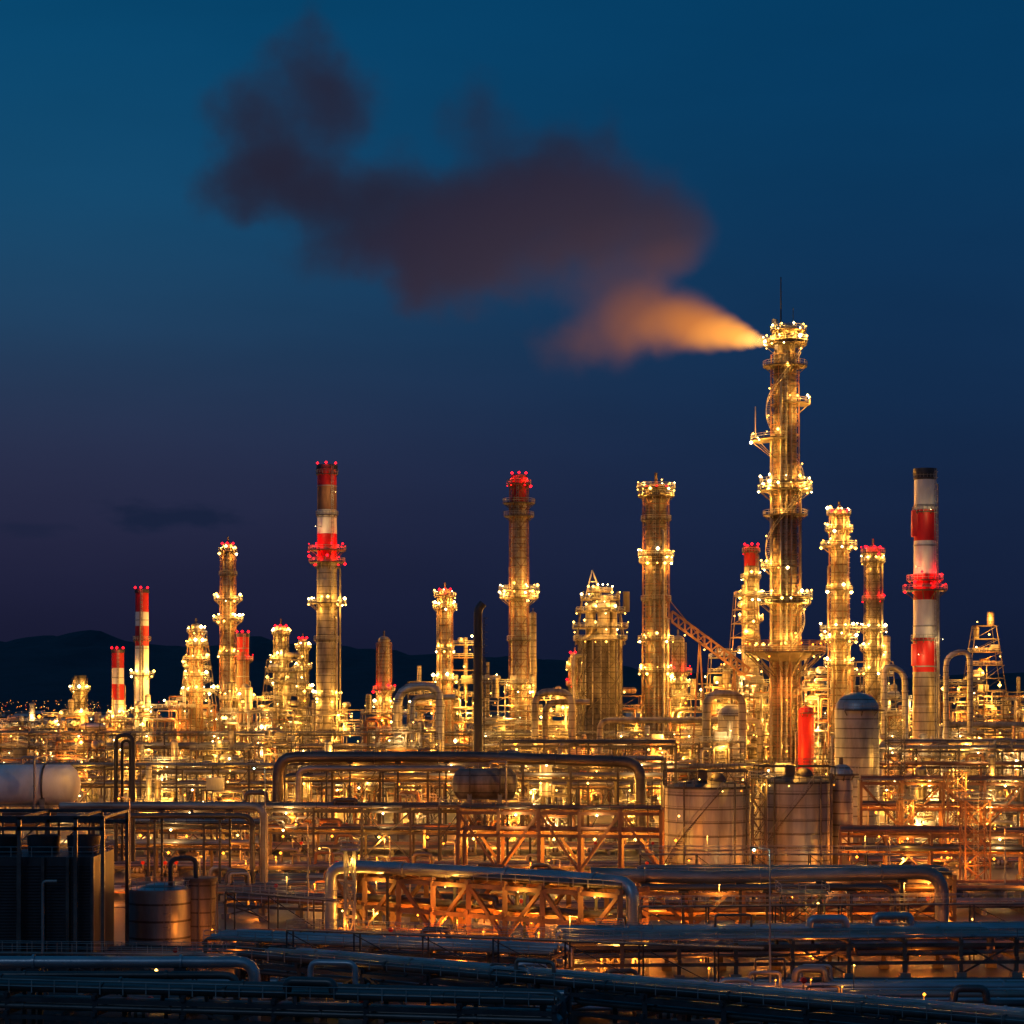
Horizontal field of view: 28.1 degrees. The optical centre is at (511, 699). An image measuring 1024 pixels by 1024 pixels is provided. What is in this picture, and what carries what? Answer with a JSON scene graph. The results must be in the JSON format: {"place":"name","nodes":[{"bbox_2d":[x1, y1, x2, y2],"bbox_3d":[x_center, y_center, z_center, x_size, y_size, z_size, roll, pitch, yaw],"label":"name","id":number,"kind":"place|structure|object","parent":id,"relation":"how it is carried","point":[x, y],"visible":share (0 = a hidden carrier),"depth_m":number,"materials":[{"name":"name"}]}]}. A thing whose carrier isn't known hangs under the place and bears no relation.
{"place":"outdoors","nodes":[
{"label":"outdoors","id":0,"kind":"place"},
{"bbox_2d":[0,809,128,970],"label":"cooling tower building","id":1,"kind":"structure","parent":0,"point":[50,890],"depth_m":226.00,"materials":[{"name":"metal"}]},
{"bbox_2d":[113,733,135,861],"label":"pipeline","id":2,"kind":"object","parent":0,"point":[132,740],"visible":0.88,"depth_m":329.69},
{"bbox_2d":[0,630,1023,711],"bbox_3d":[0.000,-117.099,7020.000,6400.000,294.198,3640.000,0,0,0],"label":"hills","id":3,"kind":"structure","parent":0,"point":[40,672],"depth_m":6396.57,"materials":[{"name":"black"}]},
{"bbox_2d":[0,712,1023,1023],"bbox_3d":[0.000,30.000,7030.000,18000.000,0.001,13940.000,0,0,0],"label":"ground","id":4,"kind":"structure","parent":0,"point":[244,920],"depth_m":286.43,"materials":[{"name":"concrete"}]},
{"bbox_2d":[0,702,48,759],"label":"process unit","id":5,"kind":"object","parent":4,"relation":"on","point":[21,721],"visible":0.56,"depth_m":894.66,"materials":[{"name":"metal"}]},
{"bbox_2d":[0,756,88,845],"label":"horizontal drum","id":6,"kind":"object","parent":4,"relation":"on","point":[45,786],"visible":0.68,"depth_m":327.21,"materials":[{"name":"metal"}]},
{"bbox_2d":[41,699,100,770],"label":"process unit","id":7,"kind":"object","parent":4,"relation":"on","point":[82,716],"visible":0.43,"depth_m":844.17,"materials":[{"name":"metal"}]},
{"bbox_2d":[38,712,112,801],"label":"process unit","id":8,"kind":"object","parent":4,"relation":"on","point":[84,745],"visible":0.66,"depth_m":592.03,"materials":[{"name":"metal"}]},
{"bbox_2d":[107,647,128,770],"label":"striped chimney","id":9,"kind":"object","parent":4,"relation":"on","point":[118,685],"visible":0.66,"depth_m":837.79,"materials":[{"name":"metal"}]},
{"bbox_2d":[0,970,240,1023],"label":"pipeline","id":10,"kind":"object","parent":4,"relation":"on","point":[167,974],"visible":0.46,"depth_m":183.70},
{"bbox_2d":[0,941,241,994],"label":"raised walkway","id":11,"kind":"structure","parent":4,"relation":"on","point":[132,953],"depth_m":204.78,"materials":[{"name":"metal"}]},
{"bbox_2d":[0,954,260,1023],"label":"pipeline","id":12,"kind":"object","parent":4,"relation":"on","point":[34,962],"visible":0.92,"depth_m":185.53,"materials":[{"name":"metal"}]},
{"bbox_2d":[130,586,154,755],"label":"striped chimney","id":13,"kind":"object","parent":4,"relation":"on","point":[141,678],"visible":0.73,"depth_m":797.68,"materials":[{"name":"metal"}]},
{"bbox_2d":[4,810,283,880],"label":"pipe rack","id":14,"kind":"object","parent":4,"relation":"on","point":[204,844],"visible":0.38,"depth_m":340.45,"materials":[{"name":"metal"}]},
{"bbox_2d":[113,740,192,801],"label":"process unit","id":15,"kind":"object","parent":4,"relation":"on","point":[141,757],"visible":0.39,"depth_m":576.11,"materials":[{"name":"metal"}]},
{"bbox_2d":[57,812,255,894],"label":"pipeline","id":16,"kind":"object","parent":4,"relation":"on","point":[154,817],"visible":0.81,"depth_m":315.64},
{"bbox_2d":[59,801,268,882],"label":"pipeline","id":17,"kind":"object","parent":4,"relation":"on","point":[162,807],"visible":0.72,"depth_m":317.52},
{"bbox_2d":[134,691,195,774],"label":"process unit","id":18,"kind":"object","parent":4,"relation":"on","point":[173,724],"visible":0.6,"depth_m":784.16,"materials":[{"name":"metal"}]},
{"bbox_2d":[129,856,217,945],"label":"storage tank","id":19,"kind":"object","parent":4,"relation":"on","point":[169,911],"visible":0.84,"depth_m":239.75,"materials":[{"name":"metal"}]},
{"bbox_2d":[168,629,220,774],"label":"process unit","id":20,"kind":"object","parent":4,"relation":"on","point":[209,715],"visible":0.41,"depth_m":804.86,"materials":[{"name":"metal"}]},
{"bbox_2d":[180,618,210,774],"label":"distillation column","id":21,"kind":"structure","parent":4,"relation":"on","point":[196,658],"depth_m":798.15,"materials":[{"name":"metal"}]},
{"bbox_2d":[187,730,249,801],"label":"process unit","id":22,"kind":"object","parent":4,"relation":"on","point":[231,756],"visible":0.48,"depth_m":554.42,"materials":[{"name":"metal"}]},
{"bbox_2d":[212,537,243,753],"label":"distillation column","id":23,"kind":"structure","parent":4,"relation":"on","point":[227,553],"depth_m":757.86,"materials":[{"name":"metal"}]},
{"bbox_2d":[234,630,254,754],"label":"striped chimney","id":24,"kind":"object","parent":4,"relation":"on","point":[243,660],"visible":0.57,"depth_m":797.94,"materials":[{"name":"metal"}]},
{"bbox_2d":[217,682,279,779],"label":"process unit","id":25,"kind":"object","parent":4,"relation":"on","point":[247,697],"visible":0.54,"depth_m":724.46,"materials":[{"name":"metal"}]},
{"bbox_2d":[225,876,341,929],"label":"raised walkway","id":26,"kind":"structure","parent":4,"relation":"on","point":[277,895],"depth_m":256.29,"materials":[{"name":"metal"}]},
{"bbox_2d":[0,959,569,1023],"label":"pipe rack","id":27,"kind":"object","parent":4,"relation":"on","point":[276,1007],"visible":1,"depth_m":173.83,"materials":[{"name":"metal"}]},
{"bbox_2d":[258,649,315,778],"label":"process unit","id":28,"kind":"object","parent":4,"relation":"on","point":[288,692],"visible":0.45,"depth_m":765.51,"materials":[{"name":"metal"}]},
{"bbox_2d":[114,865,479,900],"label":"pipe track","id":29,"kind":"structure","parent":4,"relation":"on","point":[378,887],"depth_m":310.61,"materials":[{"name":"metal"}]},
{"bbox_2d":[307,461,346,778],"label":"striped chimney","id":30,"kind":"object","parent":4,"relation":"on","point":[327,563],"visible":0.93,"depth_m":716.78,"materials":[{"name":"metal"}]},
{"bbox_2d":[313,701,365,785],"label":"process unit","id":31,"kind":"object","parent":4,"relation":"on","point":[344,713],"visible":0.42,"depth_m":713.89,"materials":[{"name":"metal"}]},
{"bbox_2d":[0,980,714,1023],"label":"pipe track","id":32,"kind":"structure","parent":4,"relation":"on","point":[697,1019],"depth_m":190.60,"materials":[{"name":"metal"}]},
{"bbox_2d":[221,890,498,928],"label":"pipe rack","id":33,"kind":"object","parent":4,"relation":"on","point":[262,901],"visible":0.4,"depth_m":277.75,"materials":[{"name":"metal"}]},
{"bbox_2d":[0,762,763,821],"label":"pipe rack","id":34,"kind":"object","parent":4,"relation":"on","point":[141,783],"visible":0.33,"depth_m":508.38,"materials":[{"name":"metal"}]},
{"bbox_2d":[106,834,658,854],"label":"pipe track","id":35,"kind":"structure","parent":4,"relation":"on","point":[553,846],"depth_m":399.57,"materials":[{"name":"metal"}]},
{"bbox_2d":[295,765,470,849],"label":"pipeline","id":36,"kind":"object","parent":4,"relation":"on","point":[382,769],"visible":0.59,"depth_m":408.50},
{"bbox_2d":[372,631,395,750],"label":"distillation column","id":37,"kind":"structure","parent":4,"relation":"on","point":[383,690],"depth_m":698.29,"materials":[{"name":"metal"}]},
{"bbox_2d":[114,848,657,876],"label":"pipe track","id":38,"kind":"structure","parent":4,"relation":"on","point":[139,868],"depth_m":354.35,"materials":[{"name":"metal"}]},
{"bbox_2d":[200,929,584,970],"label":"pipe rack","id":39,"kind":"object","parent":4,"relation":"on","point":[265,939],"visible":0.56,"depth_m":216.58,"materials":[{"name":"metal"}]},
{"bbox_2d":[375,701,437,801],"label":"process unit","id":40,"kind":"object","parent":4,"relation":"on","point":[398,743],"visible":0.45,"depth_m":548.53,"materials":[{"name":"metal"}]},
{"bbox_2d":[394,682,445,792],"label":"pipeline","id":41,"kind":"object","parent":4,"relation":"on","point":[404,690],"visible":0.6,"depth_m":598.90,"materials":[{"name":"metal"}]},
{"bbox_2d":[407,666,460,772],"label":"process unit","id":42,"kind":"object","parent":4,"relation":"on","point":[420,707],"visible":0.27,"depth_m":713.92,"materials":[{"name":"metal"}]},
{"bbox_2d":[432,583,457,785],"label":"distillation column","id":43,"kind":"structure","parent":4,"relation":"on","point":[444,604],"depth_m":698.14,"materials":[{"name":"metal"}]},
{"bbox_2d":[272,750,647,849],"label":"pipeline","id":44,"kind":"object","parent":4,"relation":"on","point":[400,757],"visible":0.85,"depth_m":410.91,"materials":[{"name":"metal"}]},
{"bbox_2d":[451,635,493,771],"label":"process unit","id":45,"kind":"object","parent":4,"relation":"on","point":[466,679],"visible":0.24,"depth_m":715.43,"materials":[{"name":"metal"}]},
{"bbox_2d":[284,748,665,841],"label":"pipe rack","id":46,"kind":"object","parent":4,"relation":"on","point":[569,774],"visible":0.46,"depth_m":420.25,"materials":[{"name":"metal"}]},
{"bbox_2d":[472,601,486,824],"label":"vent stack","id":47,"kind":"object","parent":4,"relation":"on","point":[479,729],"visible":0.59,"depth_m":469.19,"materials":[{"name":"metal"}]},
{"bbox_2d":[324,860,639,941],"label":"pipeline","id":48,"kind":"object","parent":4,"relation":"on","point":[387,870],"visible":0.76,"depth_m":250.69,"materials":[{"name":"metal"}]},
{"bbox_2d":[438,761,530,860],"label":"horizontal drum","id":49,"kind":"object","parent":4,"relation":"on","point":[484,784],"visible":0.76,"depth_m":377.52,"materials":[{"name":"metal"}]},
{"bbox_2d":[337,864,649,960],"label":"pipe rack","id":50,"kind":"object","parent":4,"relation":"on","point":[517,912],"visible":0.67,"depth_m":247.79,"materials":[{"name":"metal"}]},
{"bbox_2d":[0,703,1012,742],"bbox_3d":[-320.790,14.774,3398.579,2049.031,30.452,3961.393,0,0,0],"label":"distant city","id":51,"kind":"object","parent":4,"relation":"on","point":[4,713],"visible":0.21,"depth_m":2587.07,"materials":[{"name":"gold metal"}]},
{"bbox_2d":[482,662,532,791],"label":"process unit","id":52,"kind":"object","parent":4,"relation":"on","point":[494,680],"visible":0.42,"depth_m":653.99,"materials":[{"name":"metal"}]},
{"bbox_2d":[0,725,1023,798],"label":"pipe rack","id":53,"kind":"object","parent":4,"relation":"on","point":[33,745],"visible":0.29,"depth_m":621.64,"materials":[{"name":"metal"}]},
{"bbox_2d":[499,471,538,771],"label":"tall chimney","id":54,"kind":"object","parent":4,"relation":"on","point":[519,590],"visible":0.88,"depth_m":677.73,"materials":[{"name":"metal"}]},
{"bbox_2d":[286,909,764,981],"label":"raised walkway","id":55,"kind":"structure","parent":4,"relation":"on","point":[526,938],"depth_m":205.19,"materials":[{"name":"metal"}]},
{"bbox_2d":[508,744,559,803],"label":"process unit","id":56,"kind":"object","parent":4,"relation":"on","point":[548,799],"visible":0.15,"depth_m":593.36,"materials":[{"name":"metal"}]},
{"bbox_2d":[530,687,576,771],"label":"pipeline","id":57,"kind":"object","parent":56,"relation":"on","point":[553,692],"visible":0.75,"depth_m":599.06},
{"bbox_2d":[78,958,1023,994],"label":"pipe track","id":58,"kind":"structure","parent":4,"relation":"on","point":[796,981],"depth_m":204.73,"materials":[{"name":"metal"}]},
{"bbox_2d":[456,802,679,872],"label":"pipe rack","id":59,"kind":"object","parent":4,"relation":"on","point":[580,832],"visible":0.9,"depth_m":335.93,"materials":[{"name":"metal"}]},
{"bbox_2d":[499,739,676,826],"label":"pipe rack","id":60,"kind":"object","parent":4,"relation":"on","point":[631,742],"visible":0.78,"depth_m":450.29,"materials":[{"name":"metal"}]},
{"bbox_2d":[234,946,1023,1023],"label":"pipe rack","id":61,"kind":"object","parent":4,"relation":"on","point":[728,1003],"visible":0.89,"depth_m":176.69,"materials":[{"name":"metal"}]},
{"bbox_2d":[637,473,674,796],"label":"distillation column","id":62,"kind":"structure","parent":4,"relation":"on","point":[656,555],"depth_m":636.91,"materials":[{"name":"metal"}]},
{"bbox_2d":[293,977,1023,1022],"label":"pipe track","id":63,"kind":"structure","parent":4,"relation":"on","point":[973,994],"depth_m":195.72,"materials":[{"name":"metal"}]},
{"bbox_2d":[624,725,698,804],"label":"process unit","id":64,"kind":"object","parent":4,"relation":"on","point":[669,759],"visible":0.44,"depth_m":556.93,"materials":[{"name":"metal"}]},
{"bbox_2d":[596,716,763,797],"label":"pipeline","id":65,"kind":"object","parent":4,"relation":"on","point":[660,720],"visible":0.64,"depth_m":599.23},
{"bbox_2d":[670,629,691,753],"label":"distillation column","id":66,"kind":"structure","parent":4,"relation":"on","point":[678,654],"depth_m":698.05,"materials":[{"name":"metal"}]},
{"bbox_2d":[669,665,736,778],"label":"process unit","id":67,"kind":"object","parent":4,"relation":"on","point":[679,711],"visible":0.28,"depth_m":654.44,"materials":[{"name":"metal"}]},
{"bbox_2d":[663,763,751,864],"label":"storage tank","id":68,"kind":"object","parent":4,"relation":"on","point":[714,807],"visible":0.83,"depth_m":343.98,"materials":[{"name":"metal"}]},
{"bbox_2d":[699,721,745,780],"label":"process unit","id":69,"kind":"object","parent":4,"relation":"on","point":[726,752],"visible":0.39,"depth_m":543.59,"materials":[{"name":"metal"}]},
{"bbox_2d":[701,690,747,763],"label":"pipeline","id":70,"kind":"object","parent":4,"relation":"on","point":[738,697],"visible":0.83,"depth_m":579.02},
{"bbox_2d":[725,585,768,779],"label":"process unit","id":71,"kind":"object","parent":4,"relation":"on","point":[750,631],"visible":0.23,"depth_m":675.68,"materials":[{"name":"metal"}]},
{"bbox_2d":[738,543,764,779],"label":"distillation column","id":72,"kind":"structure","parent":4,"relation":"on","point":[751,576],"depth_m":717.76,"materials":[{"name":"metal"}]},
{"bbox_2d":[744,676,768,791],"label":"process unit","id":73,"kind":"object","parent":4,"relation":"on","point":[760,707],"visible":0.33,"depth_m":633.98,"materials":[{"name":"metal"}]},
{"bbox_2d":[641,883,895,923],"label":"pipeline","id":74,"kind":"object","parent":4,"relation":"on","point":[682,889],"visible":0.7,"depth_m":247.67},
{"bbox_2d":[590,865,948,923],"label":"pipeline","id":75,"kind":"object","parent":4,"relation":"on","point":[900,874],"visible":0.85,"depth_m":249.29,"materials":[{"name":"metal"}]},
{"bbox_2d":[639,836,900,922],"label":"raised walkway","id":76,"kind":"structure","parent":4,"relation":"on","point":[776,854],"depth_m":271.20,"materials":[{"name":"metal"}]},
{"bbox_2d":[744,277,825,777],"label":"flare tower","id":77,"kind":"structure","parent":4,"relation":"on","point":[783,653],"depth_m":596.78,"materials":[{"name":"metal"}]},
{"bbox_2d":[554,912,1023,976],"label":"pipe rack","id":78,"kind":"object","parent":4,"relation":"on","point":[843,931],"visible":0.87,"depth_m":221.04,"materials":[{"name":"metal"}]},
{"bbox_2d":[753,758,835,864],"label":"storage tank","id":79,"kind":"object","parent":4,"relation":"on","point":[800,806],"visible":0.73,"depth_m":350.19,"materials":[{"name":"metal"}]},
{"bbox_2d":[786,699,817,775],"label":"pressure vessel","id":80,"kind":"object","parent":4,"relation":"on","point":[805,731],"visible":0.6,"depth_m":558.19,"materials":[{"name":"metal"}]},
{"bbox_2d":[775,880,829,956],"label":"rack","id":81,"kind":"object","parent":4,"relation":"on","point":[798,891],"depth_m":239.21,"materials":[{"name":"gold metal"}]},
{"bbox_2d":[635,864,972,923],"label":"pipe rack","id":82,"kind":"object","parent":4,"relation":"on","point":[923,886],"visible":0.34,"depth_m":258.79,"materials":[{"name":"metal"}]},
{"bbox_2d":[798,674,829,779],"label":"process unit","id":83,"kind":"object","parent":4,"relation":"on","point":[812,699],"visible":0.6,"depth_m":593.98,"materials":[{"name":"metal"}]},
{"bbox_2d":[638,883,1023,962],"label":"raised walkway","id":84,"kind":"structure","parent":4,"relation":"on","point":[775,905],"depth_m":233.69,"materials":[{"name":"metal"}]},
{"bbox_2d":[819,501,857,763],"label":"distillation column","id":85,"kind":"structure","parent":4,"relation":"on","point":[839,629],"depth_m":637.66,"materials":[{"name":"metal"}]},
{"bbox_2d":[830,757,859,864],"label":"pressure vessel","id":86,"kind":"object","parent":4,"relation":"on","point":[843,799],"visible":0.6,"depth_m":358.12,"materials":[{"name":"metal"}]},
{"bbox_2d":[859,539,886,733],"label":"distillation column","id":87,"kind":"structure","parent":4,"relation":"on","point":[874,562],"depth_m":687.75,"materials":[{"name":"metal"}]},
{"bbox_2d":[831,686,916,842],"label":"pressure vessel","id":88,"kind":"object","parent":4,"relation":"on","point":[856,736],"visible":0.7,"depth_m":421.07,"materials":[{"name":"metal"}]},
{"bbox_2d":[881,664,908,760],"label":"pipeline","id":89,"kind":"object","parent":4,"relation":"on","point":[899,671],"visible":0.73,"depth_m":599.25,"materials":[{"name":"metal"}]},
{"bbox_2d":[903,468,947,806],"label":"striped chimney","id":90,"kind":"object","parent":4,"relation":"on","point":[925,637],"visible":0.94,"depth_m":557.14,"materials":[{"name":"metal"}]},
{"bbox_2d":[827,738,1023,821],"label":"pipe rack","id":91,"kind":"object","parent":4,"relation":"on","point":[1000,747],"visible":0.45,"depth_m":504.56,"materials":[{"name":"metal"}]},
{"bbox_2d":[838,825,1023,879],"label":"pipe rack","id":92,"kind":"object","parent":4,"relation":"on","point":[930,849],"visible":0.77,"depth_m":341.23,"materials":[{"name":"metal"}]},
{"bbox_2d":[842,879,1023,897],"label":"pipe track","id":93,"kind":"structure","parent":4,"relation":"on","point":[993,886],"depth_m":312.35,"materials":[{"name":"metal"}]},
{"bbox_2d":[857,775,1023,853],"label":"pipe rack","id":94,"kind":"object","parent":4,"relation":"on","point":[927,805],"visible":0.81,"depth_m":396.50,"materials":[{"name":"metal"}]},
{"bbox_2d":[902,733,981,813],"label":"process unit","id":95,"kind":"object","parent":4,"relation":"on","point":[908,772],"visible":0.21,"depth_m":541.40,"materials":[{"name":"metal"}]},
{"bbox_2d":[940,765,969,851],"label":"lattice tower","id":96,"kind":"structure","parent":4,"relation":"on","point":[948,807],"depth_m":379.28,"materials":[{"name":"gold metal"}]},
{"bbox_2d":[942,649,973,754],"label":"pipeline","id":97,"kind":"object","parent":4,"relation":"on","point":[946,676],"visible":0.9,"depth_m":599.31,"materials":[{"name":"metal"}]},
{"bbox_2d":[940,676,987,781],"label":"process unit","id":98,"kind":"object","parent":4,"relation":"on","point":[963,693],"visible":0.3,"depth_m":714.01,"materials":[{"name":"metal"}]},
{"bbox_2d":[953,611,1021,781],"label":"process unit","id":99,"kind":"object","parent":4,"relation":"on","point":[995,649],"visible":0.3,"depth_m":735.72,"materials":[{"name":"metal"}]},
{"bbox_2d":[0,0,1023,678],"label":"sky","id":100,"kind":"structure","parent":0,"point":[435,252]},
{"bbox_2d":[4,823,1023,907],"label":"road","id":101,"kind":"structure","parent":0,"point":[119,904],"depth_m":387.58,"materials":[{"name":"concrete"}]},
{"bbox_2d":[118,790,477,860],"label":"pipe rack","id":102,"kind":"object","parent":101,"relation":"on","point":[340,827],"visible":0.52,"depth_m":381.22,"materials":[{"name":"metal"}]},
{"bbox_2d":[571,570,629,796],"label":"reactor tower","id":103,"kind":"structure","parent":0,"point":[601,654],"depth_m":635.55,"materials":[{"name":"metal"}]},
{"bbox_2d":[665,595,750,763],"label":"conveyor bridge","id":104,"kind":"structure","parent":0,"point":[710,649],"depth_m":606.75,"materials":[{"name":"orange metal"}]},
{"bbox_2d":[748,771,769,864],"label":"lattice tower","id":105,"kind":"structure","parent":0,"point":[758,830],"depth_m":339.40,"materials":[{"name":"metal"}]},
{"bbox_2d":[852,854,1021,867],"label":"pipe track","id":106,"kind":"structure","parent":0,"point":[937,860],"depth_m":367.55,"materials":[{"name":"metal"}]},
{"bbox_2d":[956,792,993,879],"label":"lattice tower","id":107,"kind":"structure","parent":0,"point":[975,843],"depth_m":329.23,"materials":[{"name":"gold metal"}]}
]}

